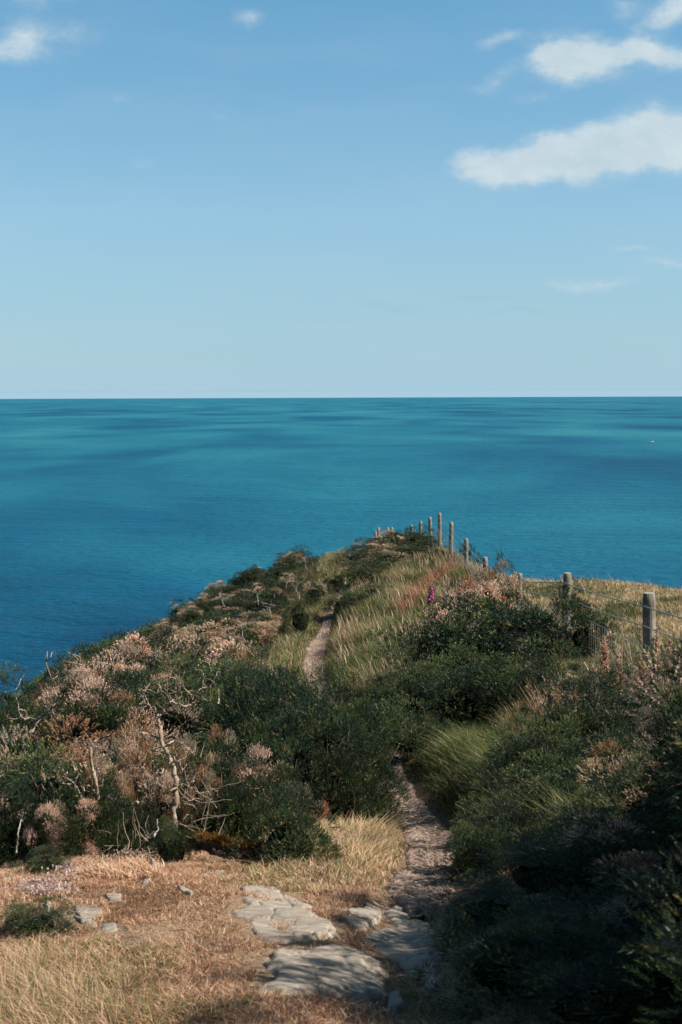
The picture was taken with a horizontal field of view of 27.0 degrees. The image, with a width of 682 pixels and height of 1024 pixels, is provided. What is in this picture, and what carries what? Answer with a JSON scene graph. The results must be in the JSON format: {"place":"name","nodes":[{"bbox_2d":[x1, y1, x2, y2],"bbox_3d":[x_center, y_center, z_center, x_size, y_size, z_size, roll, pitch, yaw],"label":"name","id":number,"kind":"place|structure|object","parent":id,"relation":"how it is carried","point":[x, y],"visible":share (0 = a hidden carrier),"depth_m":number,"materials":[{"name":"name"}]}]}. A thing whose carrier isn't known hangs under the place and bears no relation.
{"place":"outdoors","nodes":[
{"label":"outdoors","id":0,"kind":"place"},
{"bbox_2d":[206,804,410,902],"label":"verge grass","id":1,"kind":"structure","parent":0,"point":[365,845],"depth_m":6.42,"materials":[{"name":"beige plant"}]},
{"bbox_2d":[0,396,681,708],"bbox_3d":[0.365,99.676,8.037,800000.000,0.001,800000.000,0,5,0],"label":"sea","id":2,"kind":"structure","parent":0,"point":[129,514],"depth_m":1514.39,"materials":[{"name":"liquid"}]},
{"bbox_2d":[0,543,681,1023],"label":"ground","id":3,"kind":"structure","parent":0,"point":[258,959],"depth_m":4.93,"materials":[{"name":"brown plant"}]},
{"bbox_2d":[0,660,65,758],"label":"gorse bush","id":4,"kind":"object","parent":3,"relation":"on","point":[5,721],"visible":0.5,"depth_m":13.24,"materials":[{"name":"green plant"}]},
{"bbox_2d":[0,778,69,866],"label":"gorse bush","id":5,"kind":"object","parent":3,"relation":"on","point":[8,834],"visible":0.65,"depth_m":7.50,"materials":[{"name":"green plant"}]},
{"bbox_2d":[4,843,72,876],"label":"gorse bush","id":6,"kind":"object","parent":3,"relation":"on","point":[36,865],"visible":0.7,"depth_m":6.39,"materials":[{"name":"green plant"}]},
{"bbox_2d":[17,798,75,862],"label":"gorse bush","id":7,"kind":"object","parent":3,"relation":"on","point":[46,823],"visible":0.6,"depth_m":7.12,"materials":[{"name":"brown plant"}]},
{"bbox_2d":[0,894,94,942],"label":"gorse bush","id":8,"kind":"object","parent":3,"relation":"on","point":[36,924],"visible":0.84,"depth_m":4.89,"materials":[{"name":"green plant"}]},
{"bbox_2d":[0,925,146,1023],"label":"soft grass","id":9,"kind":"structure","parent":3,"relation":"on","point":[27,987],"depth_m":4.07,"materials":[{"name":"beige plant"}]},
{"bbox_2d":[30,657,120,741],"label":"gorse bush","id":10,"kind":"object","parent":3,"relation":"on","point":[63,692],"visible":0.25,"depth_m":14.04,"materials":[{"name":"brown plant"}]},
{"bbox_2d":[0,846,156,900],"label":"stonecrop","id":11,"kind":"object","parent":3,"relation":"on","point":[53,883],"visible":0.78,"depth_m":5.73,"materials":[{"name":"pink plant"}]},
{"bbox_2d":[47,795,120,860],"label":"gorse bush","id":12,"kind":"object","parent":3,"relation":"on","point":[82,840],"visible":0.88,"depth_m":7.01,"materials":[{"name":"green plant"}]},
{"bbox_2d":[27,627,157,739],"bbox_3d":[-2.540,1.885,14.991,1.493,1.236,1.738,0,5,-3],"label":"gorse bush","id":13,"kind":"object","parent":3,"relation":"on","point":[94,650],"visible":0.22,"depth_m":14.86,"materials":[{"name":"brown plant"}]},
{"bbox_2d":[0,712,189,865],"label":"gorse bush","id":14,"kind":"object","parent":3,"relation":"on","point":[64,789],"visible":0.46,"depth_m":8.15,"materials":[{"name":"green plant"}]},
{"bbox_2d":[41,678,154,754],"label":"gorse bush","id":15,"kind":"object","parent":3,"relation":"on","point":[92,689],"visible":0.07,"depth_m":13.10,"materials":[{"name":"brown plant"}]},
{"bbox_2d":[11,727,187,784],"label":"gorse bush","id":16,"kind":"object","parent":3,"relation":"on","point":[160,750],"visible":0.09,"depth_m":11.93,"materials":[{"name":"brown plant"}]},
{"bbox_2d":[82,780,141,857],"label":"gorse bush","id":17,"kind":"object","parent":3,"relation":"on","point":[114,814],"visible":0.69,"depth_m":7.11,"materials":[{"name":"green plant"}]},
{"bbox_2d":[1,584,225,746],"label":"scrub","id":18,"kind":"object","parent":3,"relation":"on","point":[149,628],"visible":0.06,"depth_m":44.98,"materials":[{"name":"brown plant"}]},
{"bbox_2d":[83,752,144,843],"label":"gorse bush","id":19,"kind":"object","parent":3,"relation":"on","point":[114,771],"visible":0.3,"depth_m":8.03,"materials":[{"name":"brown plant"}]},
{"bbox_2d":[22,666,207,776],"bbox_3d":[-2.065,1.947,12.349,1.471,1.320,1.712,2,5,25],"label":"gorse bush","id":20,"kind":"object","parent":3,"relation":"on","point":[112,723],"visible":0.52,"depth_m":12.31,"materials":[{"name":"green plant"}]},
{"bbox_2d":[64,853,166,881],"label":"tussock grass","id":21,"kind":"structure","parent":3,"relation":"on","point":[128,870],"depth_m":5.98,"materials":[{"name":"beige plant"}]},
{"bbox_2d":[98,719,168,828],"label":"gorse bush","id":22,"kind":"object","parent":3,"relation":"on","point":[128,767],"visible":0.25,"depth_m":8.49,"materials":[{"name":"brown plant"}]},
{"bbox_2d":[115,789,167,856],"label":"gorse bush","id":23,"kind":"object","parent":3,"relation":"on","point":[151,818],"visible":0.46,"depth_m":7.22,"materials":[{"name":"green plant"}]},
{"bbox_2d":[103,631,182,676],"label":"gorse bush","id":24,"kind":"object","parent":3,"relation":"on","point":[148,650],"visible":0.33,"depth_m":21.19,"materials":[{"name":"brown plant"}]},
{"bbox_2d":[0,553,323,870],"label":"undergrowth","id":25,"kind":"object","parent":3,"relation":"on","point":[309,562],"visible":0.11,"depth_m":33.30,"materials":[{"name":"plant"}]},
{"bbox_2d":[133,623,190,660],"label":"gorse bush","id":26,"kind":"object","parent":3,"relation":"on","point":[165,647],"visible":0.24,"depth_m":23.10,"materials":[{"name":"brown plant"}]},
{"bbox_2d":[134,813,206,864],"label":"gorse bush","id":27,"kind":"object","parent":3,"relation":"on","point":[172,849],"visible":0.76,"depth_m":6.56,"materials":[{"name":"green plant"}]},
{"bbox_2d":[136,771,207,841],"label":"gorse bush","id":28,"kind":"object","parent":3,"relation":"on","point":[166,804],"visible":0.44,"depth_m":7.79,"materials":[{"name":"brown plant"}]},
{"bbox_2d":[128,668,217,838],"bbox_3d":[-0.854,1.233,7.282,0.462,0.907,0.266,-1,5,-11],"label":"dead tree","id":29,"kind":"object","parent":3,"relation":"on","point":[174,788],"visible":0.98,"depth_m":7.26,"materials":[{"name":"grey wood"}]},
{"bbox_2d":[107,649,239,751],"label":"gorse bush","id":30,"kind":"object","parent":3,"relation":"on","point":[190,685],"visible":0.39,"depth_m":13.94,"materials":[{"name":"green plant"}]},
{"bbox_2d":[160,634,216,678],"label":"gorse bush","id":31,"kind":"object","parent":3,"relation":"on","point":[175,651],"visible":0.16,"depth_m":20.32,"materials":[{"name":"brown plant"}]},
{"bbox_2d":[159,732,222,827],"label":"gorse bush","id":32,"kind":"object","parent":3,"relation":"on","point":[190,742],"visible":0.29,"depth_m":8.32,"materials":[{"name":"brown plant"}]},
{"bbox_2d":[177,769,227,848],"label":"gorse bush","id":33,"kind":"object","parent":3,"relation":"on","point":[191,809],"visible":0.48,"depth_m":7.42,"materials":[{"name":"brown plant"}]},
{"bbox_2d":[164,774,243,858],"bbox_3d":[-0.732,1.487,7.130,0.367,0.472,0.883,-2,5,-18],"label":"brushwood","id":34,"kind":"object","parent":3,"relation":"on","point":[210,800],"visible":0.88,"depth_m":7.00,"materials":[{"name":"brown wood"}]},
{"bbox_2d":[151,651,272,700],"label":"gorse bush","id":35,"kind":"object","parent":3,"relation":"on","point":[185,666],"visible":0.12,"depth_m":16.24,"materials":[{"name":"green plant"}]},
{"bbox_2d":[187,725,249,831],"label":"gorse bush","id":36,"kind":"object","parent":3,"relation":"on","point":[217,751],"visible":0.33,"depth_m":8.02,"materials":[{"name":"brown plant"}]},
{"bbox_2d":[186,828,257,861],"bbox_3d":[-0.534,1.541,6.551,0.407,0.144,0.156,4,6,44],"label":"mossy log","id":37,"kind":"object","parent":3,"relation":"on","point":[215,844],"visible":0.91,"depth_m":6.52,"materials":[{"name":"wood"}]},
{"bbox_2d":[186,619,258,658],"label":"gorse bush","id":38,"kind":"object","parent":3,"relation":"on","point":[209,635],"visible":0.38,"depth_m":24.10,"materials":[{"name":"brown plant"}]},
{"bbox_2d":[156,652,292,750],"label":"gorse bush","id":39,"kind":"object","parent":3,"relation":"on","point":[212,698],"visible":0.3,"depth_m":13.14,"materials":[{"name":"green plant"}]},
{"bbox_2d":[194,636,276,681],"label":"gorse bush","id":40,"kind":"object","parent":3,"relation":"on","point":[228,644],"visible":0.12,"depth_m":18.15,"materials":[{"name":"brown plant"}]},
{"bbox_2d":[193,751,281,850],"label":"gorse bush","id":41,"kind":"object","parent":3,"relation":"on","point":[238,819],"visible":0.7,"depth_m":7.28,"materials":[{"name":"green plant"}]},
{"bbox_2d":[213,611,277,652],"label":"gorse bush","id":42,"kind":"object","parent":3,"relation":"on","point":[249,635],"visible":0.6,"depth_m":26.78,"materials":[{"name":"green plant"}]},
{"bbox_2d":[196,642,301,707],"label":"gorse bush","id":43,"kind":"object","parent":3,"relation":"on","point":[230,681],"visible":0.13,"depth_m":14.79,"materials":[{"name":"green plant"}]},
{"bbox_2d":[191,664,311,776],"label":"gorse bush","id":44,"kind":"object","parent":3,"relation":"on","point":[227,722],"visible":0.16,"depth_m":10.80,"materials":[{"name":"green plant"}]},
{"bbox_2d":[231,591,284,623],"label":"gorse bush","id":45,"kind":"object","parent":3,"relation":"on","point":[254,605],"visible":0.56,"depth_m":31.54,"materials":[{"name":"green plant"}]},
{"bbox_2d":[201,731,333,839],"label":"gorse bush","id":46,"kind":"object","parent":3,"relation":"on","point":[281,769],"visible":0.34,"depth_m":7.99,"materials":[{"name":"green plant"}]},
{"bbox_2d":[219,661,339,782],"bbox_3d":[-0.362,1.678,9.960,1.114,1.276,1.035,3,6,38],"label":"gorse bush","id":47,"kind":"object","parent":3,"relation":"on","point":[262,690],"visible":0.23,"depth_m":9.96,"materials":[{"name":"green plant"}]},
{"bbox_2d":[230,881,340,943],"bbox_3d":[-0.213,1.518,5.330,0.570,0.290,1.400,0,5,0],"label":"rock slab","id":48,"kind":"object","parent":3,"relation":"on","point":[307,926],"visible":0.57,"depth_m":5.13,"materials":[{"name":"stone"}]},
{"bbox_2d":[225,780,346,867],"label":"gorse bush","id":49,"kind":"object","parent":3,"relation":"on","point":[292,838],"visible":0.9,"depth_m":6.44,"materials":[{"name":"green plant"}]},
{"bbox_2d":[277,591,319,636],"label":"gorse bush","id":50,"kind":"object","parent":3,"relation":"on","point":[300,621],"visible":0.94,"depth_m":27.20,"materials":[{"name":"green plant"}]},
{"bbox_2d":[265,550,345,720],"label":"pathside grass","id":51,"kind":"structure","parent":3,"relation":"on","point":[282,646],"depth_m":26.47,"materials":[{"name":"green plant"}]},
{"bbox_2d":[297,574,331,606],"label":"gorse bush","id":52,"kind":"object","parent":3,"relation":"on","point":[314,593],"visible":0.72,"depth_m":31.17,"materials":[{"name":"green plant"}]},
{"bbox_2d":[258,944,388,1001],"bbox_3d":[-0.062,1.467,4.495,0.570,0.219,0.854,0,5,0],"label":"rock slab","id":53,"kind":"object","parent":3,"relation":"on","point":[291,969],"visible":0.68,"depth_m":4.36,"materials":[{"name":"stone"}]},
{"bbox_2d":[236,652,431,824],"bbox_3d":[-0.133,1.546,9.035,1.074,1.297,1.358,2,5,30],"label":"gorse bush","id":54,"kind":"object","parent":3,"relation":"on","point":[315,715],"visible":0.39,"depth_m":8.98,"materials":[{"name":"green plant"}]},
{"bbox_2d":[283,714,403,829],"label":"gorse bush","id":55,"kind":"object","parent":3,"relation":"on","point":[343,785],"visible":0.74,"depth_m":8.27,"materials":[{"name":"green plant"}]},
{"bbox_2d":[340,901,381,930],"bbox_3d":[0.076,1.566,5.392,0.215,0.189,0.602,0,5,0],"label":"rock slab","id":56,"kind":"object","parent":3,"relation":"on","point":[370,913],"visible":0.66,"depth_m":5.37,"materials":[{"name":"stone"}]},
{"bbox_2d":[336,558,386,587],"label":"gorse bush","id":57,"kind":"object","parent":3,"relation":"on","point":[352,576],"visible":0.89,"depth_m":34.24,"materials":[{"name":"green plant"}]},
{"bbox_2d":[320,695,411,831],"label":"gorse bush","id":58,"kind":"object","parent":3,"relation":"on","point":[375,740],"visible":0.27,"depth_m":9.02,"materials":[{"name":"green plant"}]},
{"bbox_2d":[340,547,396,580],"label":"gorse bush","id":59,"kind":"object","parent":3,"relation":"on","point":[377,554],"visible":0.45,"depth_m":35.69,"materials":[{"name":"green plant"}]},
{"bbox_2d":[331,683,423,745],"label":"gorse bush","id":60,"kind":"object","parent":3,"relation":"on","point":[398,692],"visible":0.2,"depth_m":13.57,"materials":[{"name":"green plant"}]},
{"bbox_2d":[361,543,415,568],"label":"gorse bush","id":61,"kind":"object","parent":3,"relation":"on","point":[392,555],"visible":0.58,"depth_m":37.09,"materials":[{"name":"green plant"}]},
{"bbox_2d":[363,906,448,987],"bbox_3d":[0.223,1.565,5.054,0.425,0.358,1.750,0,5,0],"label":"rock slab","id":62,"kind":"object","parent":3,"relation":"on","point":[402,940],"visible":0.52,"depth_m":5.02,"materials":[{"name":"stone"}]},
{"bbox_2d":[377,541,435,560],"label":"gorse bush","id":63,"kind":"object","parent":3,"relation":"on","point":[410,551],"visible":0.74,"depth_m":38.60,"materials":[{"name":"green plant"}]},
{"bbox_2d":[362,693,469,771],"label":"gorse bush","id":64,"kind":"object","parent":3,"relation":"on","point":[406,736],"visible":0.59,"depth_m":12.49,"materials":[{"name":"green plant"}]},
{"bbox_2d":[368,648,480,723],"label":"gorse bush","id":65,"kind":"object","parent":3,"relation":"on","point":[407,681],"visible":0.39,"depth_m":14.09,"materials":[{"name":"green plant"}]},
{"bbox_2d":[380,609,515,684],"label":"gorse bush","id":66,"kind":"object","parent":3,"relation":"on","point":[455,631],"visible":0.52,"depth_m":15.52,"materials":[{"name":"green plant"}]},
{"bbox_2d":[419,565,501,630],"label":"gorse bush","id":67,"kind":"object","parent":3,"relation":"on","point":[462,584],"visible":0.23,"depth_m":21.51,"materials":[{"name":"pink plant"}]},
{"bbox_2d":[371,639,561,730],"bbox_3d":[1.332,1.708,13.445,1.886,1.019,1.544,-3,5,-30],"label":"gorse bush","id":68,"kind":"object","parent":3,"relation":"on","point":[472,699],"visible":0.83,"depth_m":13.18,"materials":[{"name":"green plant"}]},
{"bbox_2d":[361,591,571,671],"bbox_3d":[1.881,1.528,16.603,2.874,1.304,2.480,2,5,30],"label":"gorse bush","id":69,"kind":"object","parent":3,"relation":"on","point":[506,629],"visible":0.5,"depth_m":16.48,"materials":[{"name":"green plant"}]},
{"bbox_2d":[415,814,519,887],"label":"gorse bush","id":70,"kind":"object","parent":3,"relation":"on","point":[461,859],"visible":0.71,"depth_m":6.31,"materials":[{"name":"green plant"}]},
{"bbox_2d":[418,588,518,654],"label":"gorse bush","id":71,"kind":"object","parent":3,"relation":"on","point":[448,611],"visible":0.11,"depth_m":19.65,"materials":[{"name":"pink plant"}]},
{"bbox_2d":[399,875,569,944],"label":"gorse bush","id":72,"kind":"object","parent":3,"relation":"on","point":[488,906],"visible":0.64,"depth_m":5.04,"materials":[{"name":"green plant"}]},
{"bbox_2d":[455,558,522,608],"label":"gorse bush","id":73,"kind":"object","parent":3,"relation":"on","point":[510,578],"visible":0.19,"depth_m":23.54,"materials":[{"name":"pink plant"}]},
{"bbox_2d":[322,543,661,706],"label":"hillside grass","id":74,"kind":"structure","parent":3,"relation":"on","point":[412,576],"depth_m":26.21,"materials":[{"name":"green plant"}]},
{"bbox_2d":[436,793,563,875],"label":"gorse bush","id":75,"kind":"object","parent":3,"relation":"on","point":[514,822],"visible":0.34,"depth_m":6.73,"materials":[{"name":"green plant"}]},
{"bbox_2d":[397,903,613,1023],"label":"gorse bush","id":76,"kind":"object","parent":3,"relation":"on","point":[487,969],"visible":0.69,"depth_m":4.01,"materials":[{"name":"green plant"}]},
{"bbox_2d":[374,513,681,696],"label":"post and wire fence","id":77,"kind":"object","parent":3,"relation":"on","point":[648,605],"visible":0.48,"depth_m":16.05,"materials":[{"name":"grey wood"}]},
{"bbox_2d":[469,699,591,804],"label":"gorse bush","id":78,"kind":"object","parent":3,"relation":"on","point":[513,753],"visible":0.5,"depth_m":9.10,"materials":[{"name":"green plant"}]},
{"bbox_2d":[450,832,613,921],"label":"gorse bush","id":79,"kind":"object","parent":3,"relation":"on","point":[523,877],"visible":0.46,"depth_m":5.41,"materials":[{"name":"green plant"}]},
{"bbox_2d":[469,632,599,721],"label":"gorse bush","id":80,"kind":"object","parent":3,"relation":"on","point":[575,667],"visible":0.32,"depth_m":13.71,"materials":[{"name":"green plant"}]},
{"bbox_2d":[481,584,595,668],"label":"gorse bush","id":81,"kind":"object","parent":3,"relation":"on","point":[565,586],"visible":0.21,"depth_m":17.44,"materials":[{"name":"green plant"}]},
{"bbox_2d":[454,748,625,829],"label":"gorse bush","id":82,"kind":"object","parent":3,"relation":"on","point":[558,782],"visible":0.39,"depth_m":7.75,"materials":[{"name":"green plant"}]},
{"bbox_2d":[441,891,642,999],"bbox_3d":[0.653,1.313,4.308,0.664,0.181,0.840,2,5,30],"label":"gorse bush","id":83,"kind":"object","parent":3,"relation":"on","point":[544,918],"visible":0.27,"depth_m":4.37,"materials":[{"name":"green plant"}]},
{"bbox_2d":[495,660,599,736],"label":"tall grass","id":84,"kind":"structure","parent":3,"relation":"on","point":[535,707],"depth_m":12.35,"materials":[{"name":"green plant"}]},
{"bbox_2d":[452,558,681,698],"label":"field grass","id":85,"kind":"structure","parent":3,"relation":"on","point":[661,621],"depth_m":26.15,"materials":[{"name":"beige plant"}]},
{"bbox_2d":[481,667,666,783],"bbox_3d":[1.696,1.559,9.732,1.455,0.986,1.566,1,5,14],"label":"gorse bush","id":86,"kind":"object","parent":3,"relation":"on","point":[594,726],"visible":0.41,"depth_m":9.71,"materials":[{"name":"green plant"}]},
{"bbox_2d":[470,945,681,1023],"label":"gorse bush","id":87,"kind":"object","parent":3,"relation":"on","point":[560,1005],"visible":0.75,"depth_m":3.59,"materials":[{"name":"green plant"}]},
{"bbox_2d":[544,595,621,662],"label":"gorse bush","id":88,"kind":"object","parent":3,"relation":"on","point":[580,636],"visible":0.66,"depth_m":16.34,"materials":[{"name":"green plant"}]},
{"bbox_2d":[508,799,657,867],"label":"gorse bush","id":89,"kind":"object","parent":3,"relation":"on","point":[555,829],"visible":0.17,"depth_m":6.57,"materials":[{"name":"green plant"}]},
{"bbox_2d":[530,806,679,899],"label":"gorse bush","id":90,"kind":"object","parent":3,"relation":"on","point":[581,848],"visible":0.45,"depth_m":5.32,"materials":[{"name":"green plant"}]},
{"bbox_2d":[533,725,677,805],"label":"gorse bush","id":91,"kind":"object","parent":3,"relation":"on","point":[606,753],"visible":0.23,"depth_m":8.32,"materials":[{"name":"green plant"}]},
{"bbox_2d":[540,849,681,966],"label":"gorse bush","id":92,"kind":"object","parent":3,"relation":"on","point":[605,904],"visible":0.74,"depth_m":4.40,"materials":[{"name":"green plant"}]},
{"bbox_2d":[540,782,681,912],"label":"gorse bush","id":93,"kind":"object","parent":3,"relation":"on","point":[666,840],"visible":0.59,"depth_m":5.17,"materials":[{"name":"green plant"}]},
{"bbox_2d":[555,913,681,1023],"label":"gorse bush","id":94,"kind":"object","parent":3,"relation":"on","point":[665,983],"visible":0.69,"depth_m":3.57,"materials":[{"name":"green plant"}]},
{"bbox_2d":[569,731,680,846],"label":"gorse bush","id":95,"kind":"object","parent":3,"relation":"on","point":[632,795],"visible":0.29,"depth_m":6.50,"materials":[{"name":"green plant"}]},
{"bbox_2d":[578,643,681,739],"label":"gorse bush","id":96,"kind":"object","parent":3,"relation":"on","point":[612,672],"visible":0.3,"depth_m":10.31,"materials":[{"name":"pink plant"}]},
{"bbox_2d":[617,825,681,971],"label":"gorse bush","id":97,"kind":"object","parent":3,"relation":"on","point":[666,918],"visible":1,"depth_m":2.45,"materials":[{"name":"green plant"}]},
{"bbox_2d":[620,675,681,766],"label":"gorse bush","id":98,"kind":"object","parent":3,"relation":"on","point":[643,727],"visible":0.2,"depth_m":8.94,"materials":[{"name":"green plant"}]},
{"bbox_2d":[621,634,681,831],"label":"gorse bush","id":99,"kind":"object","parent":3,"relation":"on","point":[633,682],"visible":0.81,"depth_m":5.42,"materials":[{"name":"green plant"}]},
{"bbox_2d":[622,854,681,1023],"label":"gorse bush","id":100,"kind":"object","parent":3,"relation":"on","point":[653,1011],"visible":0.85,"depth_m":3.05,"materials":[{"name":"green plant"}]},
{"bbox_2d":[630,696,681,846],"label":"gorse bush","id":101,"kind":"object","parent":3,"relation":"on","point":[679,722],"visible":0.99,"depth_m":3.72,"materials":[{"name":"green plant"}]},
{"bbox_2d":[633,688,681,826],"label":"gorse bush","id":102,"kind":"object","parent":3,"relation":"on","point":[660,769],"visible":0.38,"depth_m":4.47,"materials":[{"name":"green plant"}]},
{"bbox_2d":[637,696,681,824],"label":"gorse bush","id":103,"kind":"object","parent":3,"relation":"on","point":[671,755],"visible":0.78,"depth_m":3.98,"materials":[{"name":"green plant"}]},
{"bbox_2d":[0,0,681,398],"label":"sky","id":104,"kind":"structure","parent":0,"point":[199,198],"materials":[{"name":"blue"}]},
{"bbox_2d":[302,556,459,918],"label":"path","id":105,"kind":"structure","parent":0,"point":[408,886],"depth_m":8.14,"materials":[{"name":"beige soil"}]},
{"bbox_2d":[351,645,673,849],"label":"bank grass","id":106,"kind":"structure","parent":0,"point":[458,755],"depth_m":11.12,"materials":[{"name":"green plant"}]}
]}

